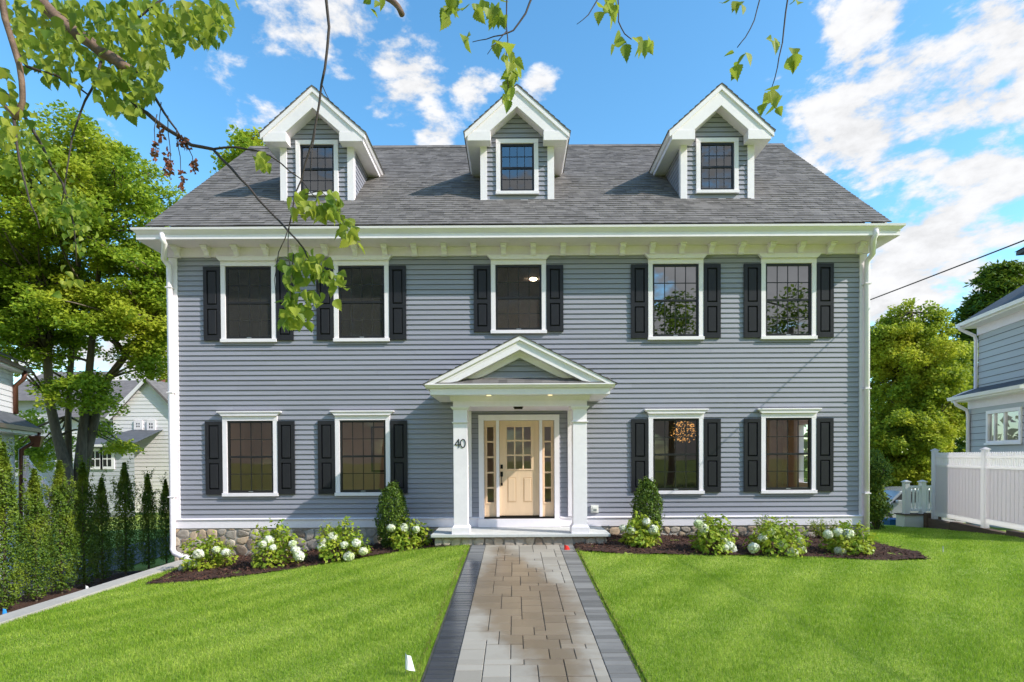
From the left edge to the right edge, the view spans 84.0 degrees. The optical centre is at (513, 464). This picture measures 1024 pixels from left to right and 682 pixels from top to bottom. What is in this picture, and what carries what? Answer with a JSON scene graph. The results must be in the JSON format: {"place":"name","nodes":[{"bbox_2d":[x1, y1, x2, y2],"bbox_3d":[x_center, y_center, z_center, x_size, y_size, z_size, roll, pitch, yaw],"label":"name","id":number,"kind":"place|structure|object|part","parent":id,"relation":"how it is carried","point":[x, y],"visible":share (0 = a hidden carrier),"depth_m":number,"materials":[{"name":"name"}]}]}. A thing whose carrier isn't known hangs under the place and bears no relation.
{"place":"outdoors","nodes":[
{"label":"outdoors","id":0,"kind":"place"},
{"bbox_2d":[0,468,1023,681],"bbox_3d":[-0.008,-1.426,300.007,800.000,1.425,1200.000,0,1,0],"label":"ground","id":1,"kind":"structure","parent":0,"point":[143,567],"depth_m":7.01,"materials":[{"name":"green plant"}]},
{"bbox_2d":[0,352,44,575],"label":"white house","id":2,"kind":"structure","parent":1,"relation":"on","point":[10,420],"depth_m":15.69,"materials":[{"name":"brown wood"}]},
{"bbox_2d":[23,456,53,524],"bbox_3d":[-12.971,0.708,15.510,0.841,1.906,0.135,0,1,0],"label":"stair railing","id":3,"kind":"object","parent":2,"relation":"attached to","point":[26,474],"visible":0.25,"depth_m":15.46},
{"bbox_2d":[15,371,124,504],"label":"pale house","id":4,"kind":"structure","parent":1,"relation":"on","point":[27,402],"depth_m":38.00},
{"bbox_2d":[0,570,141,614],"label":"mulch strip","id":5,"kind":"object","parent":1,"relation":"on","point":[24,602],"visible":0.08,"depth_m":13.49,"materials":[{"name":"brown plant"}]},
{"bbox_2d":[0,430,31,610],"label":"hornbeam","id":6,"kind":"object","parent":5,"relation":"on","point":[9,491],"visible":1,"depth_m":11.79,"materials":[{"name":"green plant"}]},
{"bbox_2d":[14,453,55,600],"bbox_3d":[-10.595,1.426,12.597,0.744,3.372,0.756,0,1,16],"label":"hornbeam","id":7,"kind":"object","parent":5,"relation":"on","point":[35,497],"visible":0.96,"depth_m":12.51,"materials":[{"name":"green plant"}]},
{"bbox_2d":[41,455,81,593],"bbox_3d":[-10.596,1.412,13.288,0.804,3.388,0.822,0,1,31],"label":"hornbeam","id":8,"kind":"object","parent":5,"relation":"on","point":[62,506],"visible":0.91,"depth_m":13.21,"materials":[{"name":"green plant"}]},
{"bbox_2d":[67,452,102,586],"bbox_3d":[-10.569,1.399,13.995,0.715,3.394,0.761,-1,1,-24],"label":"hornbeam","id":9,"kind":"object","parent":5,"relation":"on","point":[82,483],"visible":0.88,"depth_m":13.93,"materials":[{"name":"green plant"}]},
{"bbox_2d":[89,469,116,581],"bbox_3d":[-10.581,1.552,14.614,0.674,3.058,0.672,-1,1,-28],"label":"hornbeam","id":10,"kind":"object","parent":5,"relation":"on","point":[101,501],"visible":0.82,"depth_m":14.56,"materials":[{"name":"green plant"}]},
{"bbox_2d":[107,456,142,574],"bbox_3d":[-10.585,1.418,15.486,0.771,3.317,0.805,0,1,-12],"label":"hornbeam","id":11,"kind":"object","parent":5,"relation":"on","point":[124,495],"visible":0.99,"depth_m":15.40,"materials":[{"name":"green plant"}]},
{"bbox_2d":[0,99,186,547],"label":"maple tree","id":12,"kind":"object","parent":1,"relation":"on","point":[35,315],"visible":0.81,"depth_m":19.81,"materials":[{"name":"green plant"}]},
{"bbox_2d":[0,559,186,624],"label":"retaining wall","id":13,"kind":"structure","parent":1,"relation":"on","point":[41,606],"depth_m":9.35,"materials":[{"name":"concrete"}]},
{"bbox_2d":[55,378,168,516],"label":"gabled house","id":14,"kind":"structure","parent":1,"relation":"on","point":[143,423],"depth_m":32.45,"materials":[{"name":"wood"}]},
{"bbox_2d":[99,419,112,432],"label":"window","id":15,"kind":"structure","parent":14,"relation":"in","point":[103,420],"depth_m":33.88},
{"bbox_2d":[134,420,142,429],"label":"window","id":16,"kind":"structure","parent":14,"relation":"in","point":[138,424],"depth_m":32.39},
{"bbox_2d":[147,420,155,429],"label":"window","id":17,"kind":"structure","parent":14,"relation":"in","point":[151,424],"depth_m":32.39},
{"bbox_2d":[136,467,161,568],"bbox_3d":[-10.607,1.560,16.455,0.672,2.995,0.631,0,1,22],"label":"hornbeam","id":18,"kind":"object","parent":1,"relation":"on","point":[148,498],"visible":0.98,"depth_m":16.39,"materials":[{"name":"green plant"}]},
{"bbox_2d":[155,472,173,562],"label":"hornbeam","id":19,"kind":"object","parent":1,"relation":"on","point":[164,522],"visible":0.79,"depth_m":17.21,"materials":[{"name":"green plant"}]},
{"bbox_2d":[209,123,265,176],"bbox_3d":[-11.316,-6.153,24.461,3.209,16.493,3.271,0,1,0],"label":"tree behind roof","id":20,"kind":"object","parent":1,"relation":"on","point":[244,139],"visible":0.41,"depth_m":23.77,"materials":[{"name":"green plant"}]},
{"bbox_2d":[146,539,444,583],"bbox_3d":[-3.950,1.860,11.350,6.120,0.529,2.790,0,1,0],"label":"mulch bed","id":21,"kind":"object","parent":1,"relation":"on","point":[314,557],"visible":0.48,"depth_m":10.88,"materials":[{"name":"brown wood"}]},
{"bbox_2d":[178,530,238,571],"bbox_3d":[-6.111,1.718,11.290,1.149,0.824,1.074,0,1,0],"label":"hydrangea","id":22,"kind":"object","parent":21,"relation":"on","point":[198,553],"visible":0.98,"depth_m":11.13,"materials":[{"name":"green plant"}]},
{"bbox_2d":[208,537,236,556],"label":"shrub","id":23,"kind":"object","parent":21,"relation":"on","point":[230,545],"visible":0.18,"depth_m":12.45,"materials":[{"name":"green plant"}]},
{"bbox_2d":[261,532,292,553],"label":"shrub","id":24,"kind":"object","parent":21,"relation":"on","point":[276,541],"visible":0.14,"depth_m":12.29,"materials":[{"name":"green plant"}]},
{"bbox_2d":[250,518,307,568],"bbox_3d":[-4.530,1.506,10.982,1.106,0.989,1.114,0,1,-10],"label":"hydrangea","id":25,"kind":"object","parent":21,"relation":"on","point":[295,551],"visible":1,"depth_m":10.73,"materials":[{"name":"green plant"}]},
{"bbox_2d":[317,522,349,550],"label":"shrub","id":26,"kind":"object","parent":21,"relation":"on","point":[328,531],"visible":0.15,"depth_m":12.28,"materials":[{"name":"green plant"}]},
{"bbox_2d":[315,515,372,562],"bbox_3d":[-3.336,1.440,11.094,1.120,0.913,1.077,0,1,0],"label":"hydrangea","id":27,"kind":"object","parent":21,"relation":"on","point":[327,543],"visible":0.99,"depth_m":10.89,"materials":[{"name":"green plant"}]},
{"bbox_2d":[372,480,409,546],"bbox_3d":[-2.587,1.062,12.017,0.783,1.487,0.772,0,1,0],"label":"boxwood","id":28,"kind":"object","parent":21,"relation":"on","point":[390,493],"visible":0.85,"depth_m":11.85,"materials":[{"name":"green plant"}]},
{"bbox_2d":[387,517,434,550],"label":"hydrangea","id":29,"kind":"object","parent":21,"relation":"on","point":[418,534],"visible":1,"depth_m":11.55,"materials":[{"name":"green plant"}]},
{"bbox_2d":[0,0,803,332],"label":"birch tree","id":30,"kind":"object","parent":1,"relation":"on","point":[98,36],"visible":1,"depth_m":3.06,"materials":[{"name":"green plant"}]},
{"bbox_2d":[405,653,414,674],"bbox_3d":[-0.988,1.929,5.415,0.094,0.280,0.028,-1,1,-14],"label":"marker flag","id":31,"kind":"object","parent":1,"relation":"on","point":[409,665],"visible":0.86,"depth_m":5.41,"materials":[{"name":"white plastic"}]},
{"bbox_2d":[45,425,965,481],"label":"treeline","id":32,"kind":"object","parent":1,"relation":"on","point":[805,457],"visible":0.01,"depth_m":57.55,"materials":[{"name":"green plant"}]},
{"bbox_2d":[130,83,905,560],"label":"house","id":33,"kind":"structure","parent":1,"relation":"on","point":[548,323],"depth_m":12.62,"materials":[{"name":"grey wood"}]},
{"bbox_2d":[215,256,278,342],"bbox_3d":[-5.870,-3.643,12.621,1.388,1.873,0.245,0,1,0],"label":"window","id":34,"kind":"structure","parent":33,"relation":"in","point":[234,271],"depth_m":12.60,"materials":[{"name":"black glass"}]},
{"bbox_2d":[216,411,281,496],"bbox_3d":[-5.851,-0.238,12.665,1.410,1.884,0.245,0,1,0],"label":"window","id":35,"kind":"structure","parent":33,"relation":"in","point":[228,417],"depth_m":12.61,"materials":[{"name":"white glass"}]},
{"bbox_2d":[329,255,391,341],"bbox_3d":[-3.374,-3.656,12.621,1.388,1.873,0.245,0,1,0],"label":"window","id":36,"kind":"structure","parent":33,"relation":"in","point":[348,322],"depth_m":12.60,"materials":[{"name":"black glass"}]},
{"bbox_2d":[330,410,393,495],"bbox_3d":[-3.355,-0.252,12.665,1.410,1.884,0.245,0,1,0],"label":"window","id":37,"kind":"structure","parent":33,"relation":"in","point":[352,416],"depth_m":12.61,"materials":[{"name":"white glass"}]},
{"bbox_2d":[371,426,383,471],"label":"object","id":38,"kind":"object","parent":33,"relation":"attached to","point":[378,450],"visible":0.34,"depth_m":16.36,"materials":[{"name":"paint"}]},
{"bbox_2d":[487,254,549,333],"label":"window","id":39,"kind":"structure","parent":33,"relation":"in","point":[516,277],"depth_m":12.60,"materials":[{"name":"black glass"}]},
{"bbox_2d":[499,421,538,515],"bbox_3d":[0.118,0.079,12.673,0.886,2.116,0.118,0,1,0],"label":"front door","id":40,"kind":"structure","parent":33,"relation":"in","point":[519,488],"depth_m":12.69,"materials":[{"name":"brown wood"}]},
{"bbox_2d":[644,254,706,339],"bbox_3d":[3.574,-3.695,12.621,1.388,1.873,0.245,0,1,0],"label":"window","id":41,"kind":"structure","parent":33,"relation":"in","point":[657,260],"depth_m":12.56,"materials":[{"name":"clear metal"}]},
{"bbox_2d":[644,409,708,493],"bbox_3d":[3.592,-0.290,12.665,1.410,1.884,0.245,0,1,0],"label":"window","id":42,"kind":"structure","parent":33,"relation":"in","point":[654,415],"depth_m":12.61,"materials":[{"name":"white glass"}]},
{"bbox_2d":[671,421,695,440],"bbox_3d":[4.276,-1.026,14.262,0.658,0.955,0.674,0,1,0],"label":"chandelier","id":43,"kind":"object","parent":33,"relation":"hanging from","point":[680,427],"visible":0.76,"depth_m":14.24,"materials":[{"name":"orange glass"}]},
{"bbox_2d":[757,253,820,339],"bbox_3d":[6.070,-3.708,12.621,1.388,1.873,0.245,0,1,0],"label":"window","id":44,"kind":"structure","parent":33,"relation":"in","point":[776,259],"depth_m":12.57,"materials":[{"name":"white wood"}]},
{"bbox_2d":[756,408,821,493],"bbox_3d":[6.088,-0.304,12.665,1.410,1.884,0.245,0,1,0],"label":"window","id":45,"kind":"structure","parent":33,"relation":"in","point":[809,414],"depth_m":12.61,"materials":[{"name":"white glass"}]},
{"bbox_2d":[797,420,807,486],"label":"side window","id":46,"kind":"structure","parent":33,"relation":"in","point":[801,483],"depth_m":15.37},
{"bbox_2d":[411,549,651,681],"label":"dry grass edge","id":47,"kind":"object","parent":1,"relation":"on","point":[448,596],"visible":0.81,"depth_m":7.15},
{"bbox_2d":[421,545,642,681],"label":"walkway bedding","id":48,"kind":"object","parent":1,"relation":"on","point":[423,677],"visible":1,"depth_m":6.78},
{"bbox_2d":[423,545,484,681],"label":"walkway edging","id":49,"kind":"object","parent":48,"relation":"on","point":[443,663],"visible":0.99,"depth_m":6.81,"materials":[{"name":"grey stone"}]},
{"bbox_2d":[453,545,610,681],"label":"walkway","id":50,"kind":"structure","parent":48,"relation":"on","point":[510,623],"depth_m":6.79,"materials":[{"name":"grey stone"}]},
{"bbox_2d":[559,545,640,681],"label":"walkway edging","id":51,"kind":"object","parent":48,"relation":"on","point":[617,662],"visible":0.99,"depth_m":6.75,"materials":[{"name":"grey stone"}]},
{"bbox_2d":[573,533,930,560],"bbox_3d":[4.460,1.618,11.392,6.615,0.150,2.700,0,1,0],"label":"mulch bed","id":52,"kind":"object","parent":1,"relation":"on","point":[668,551],"visible":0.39,"depth_m":10.86,"materials":[{"name":"brown soil"}]},
{"bbox_2d":[618,510,661,547],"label":"hydrangea","id":53,"kind":"object","parent":52,"relation":"on","point":[644,537],"visible":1,"depth_m":11.12,"materials":[{"name":"green plant"}]},
{"bbox_2d":[630,476,664,538],"bbox_3d":[2.805,0.937,11.952,0.742,1.425,0.754,0,1,0],"label":"boxwood","id":54,"kind":"object","parent":52,"relation":"on","point":[645,492],"visible":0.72,"depth_m":11.80,"materials":[{"name":"green plant"}]},
{"bbox_2d":[696,514,721,537],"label":"shrub","id":55,"kind":"object","parent":52,"relation":"on","point":[705,520],"visible":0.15,"depth_m":12.25,"materials":[{"name":"green plant"}]},
{"bbox_2d":[688,513,738,555],"bbox_3d":[3.791,1.300,10.717,0.928,0.808,0.954,0,1,0],"label":"hydrangea","id":56,"kind":"object","parent":52,"relation":"on","point":[723,543],"visible":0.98,"depth_m":10.58,"materials":[{"name":"green plant"}]},
{"bbox_2d":[753,513,780,533],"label":"shrub","id":57,"kind":"object","parent":52,"relation":"on","point":[762,520],"visible":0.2,"depth_m":12.30,"materials":[{"name":"green plant"}]},
{"bbox_2d":[742,516,811,557],"bbox_3d":[4.932,1.328,10.594,1.204,0.775,1.209,0,1,13],"label":"hydrangea","id":58,"kind":"object","parent":52,"relation":"on","point":[776,535],"visible":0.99,"depth_m":10.44,"materials":[{"name":"green plant"}]},
{"bbox_2d":[805,517,837,537],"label":"shrub","id":59,"kind":"object","parent":52,"relation":"on","point":[821,529],"visible":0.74,"depth_m":12.22,"materials":[{"name":"green plant"}]},
{"bbox_2d":[818,520,877,555],"bbox_3d":[6.259,1.374,10.671,0.986,0.688,1.015,0,1,24],"label":"hydrangea","id":60,"kind":"object","parent":52,"relation":"on","point":[844,533],"visible":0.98,"depth_m":10.46,"materials":[{"name":"green plant"}]},
{"bbox_2d":[870,447,896,529],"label":"arborvitae","id":61,"kind":"object","parent":1,"relation":"on","point":[880,470],"visible":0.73,"depth_m":15.42,"materials":[{"name":"green plant"}]},
{"bbox_2d":[882,518,895,524],"bbox_3d":[12.473,1.975,18.628,0.635,0.420,0.455,0,1,0],"label":"blue bin","id":62,"kind":"object","parent":1,"relation":"on","point":[890,521],"visible":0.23,"depth_m":18.46,"materials":[{"name":"plastic"}]},
{"bbox_2d":[894,480,941,526],"bbox_3d":[12.167,1.333,17.050,1.266,1.750,0.460,0,1,0],"label":"landing railing","id":63,"kind":"object","parent":1,"relation":"on","point":[905,517],"visible":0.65,"depth_m":16.95,"materials":[{"name":"white plastic"}]},
{"bbox_2d":[870,297,978,486],"bbox_3d":[16.836,-2.211,23.684,6.172,9.379,5.265,0,1,0],"label":"tree","id":64,"kind":"object","parent":1,"relation":"on","point":[916,416],"visible":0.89,"depth_m":22.73,"materials":[{"name":"green plant"}]},
{"bbox_2d":[923,513,1023,537],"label":"mulch bed","id":65,"kind":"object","parent":1,"relation":"on","point":[929,522],"depth_m":14.82,"materials":[{"name":"brown soil"}]},
{"bbox_2d":[930,447,1023,530],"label":"privacy fence","id":66,"kind":"object","parent":65,"relation":"on","point":[967,487],"visible":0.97,"depth_m":14.06,"materials":[{"name":"white plastic"}]},
{"bbox_2d":[947,247,1023,527],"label":"neighbour house","id":67,"kind":"structure","parent":1,"relation":"on","point":[994,398],"depth_m":16.70,"materials":[{"name":"grey wood"}]},
{"bbox_2d":[984,407,1022,444],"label":"window","id":68,"kind":"structure","parent":67,"relation":"in","point":[1003,426],"depth_m":16.23,"materials":[{"name":"white glass"}]},
{"bbox_2d":[947,259,1023,455],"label":"spruce tree","id":69,"kind":"object","parent":1,"relation":"on","point":[997,281],"visible":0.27,"depth_m":26.44,"materials":[{"name":"green plant"}]},
{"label":"rear parking area","id":70,"kind":"structure","parent":1,"relation":"on","visible":0},
{"bbox_2d":[884,486,963,521],"bbox_3d":[14.906,1.591,21.624,4.495,1.460,2.040,0,1,0],"label":"parked car","id":71,"kind":"object","parent":70,"relation":"on","point":[895,492],"visible":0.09,"depth_m":20.78,"materials":[{"name":"silver metal"}]},
{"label":"side window","id":72,"kind":"part","parent":71,"relation":"part of","materials":[{"name":"grey glass"}]},
{"bbox_3d":[12.247,-1.616,0.120,0.300,8.186,0.300,0,1,0],"label":"utility pole","id":73,"kind":"object","parent":1,"relation":"on","visible":0},
{"bbox_2d":[870,240,1023,299],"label":"utility cable","id":74,"kind":"object","parent":73,"relation":"attached to","point":[950,268],"visible":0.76,"depth_m":11.10,"materials":[{"name":"grey metal"}]},
{"bbox_2d":[0,0,1023,455],"label":"sky","id":75,"kind":"structure","parent":0,"point":[915,108],"materials":[{"name":"blue"}]}
]}

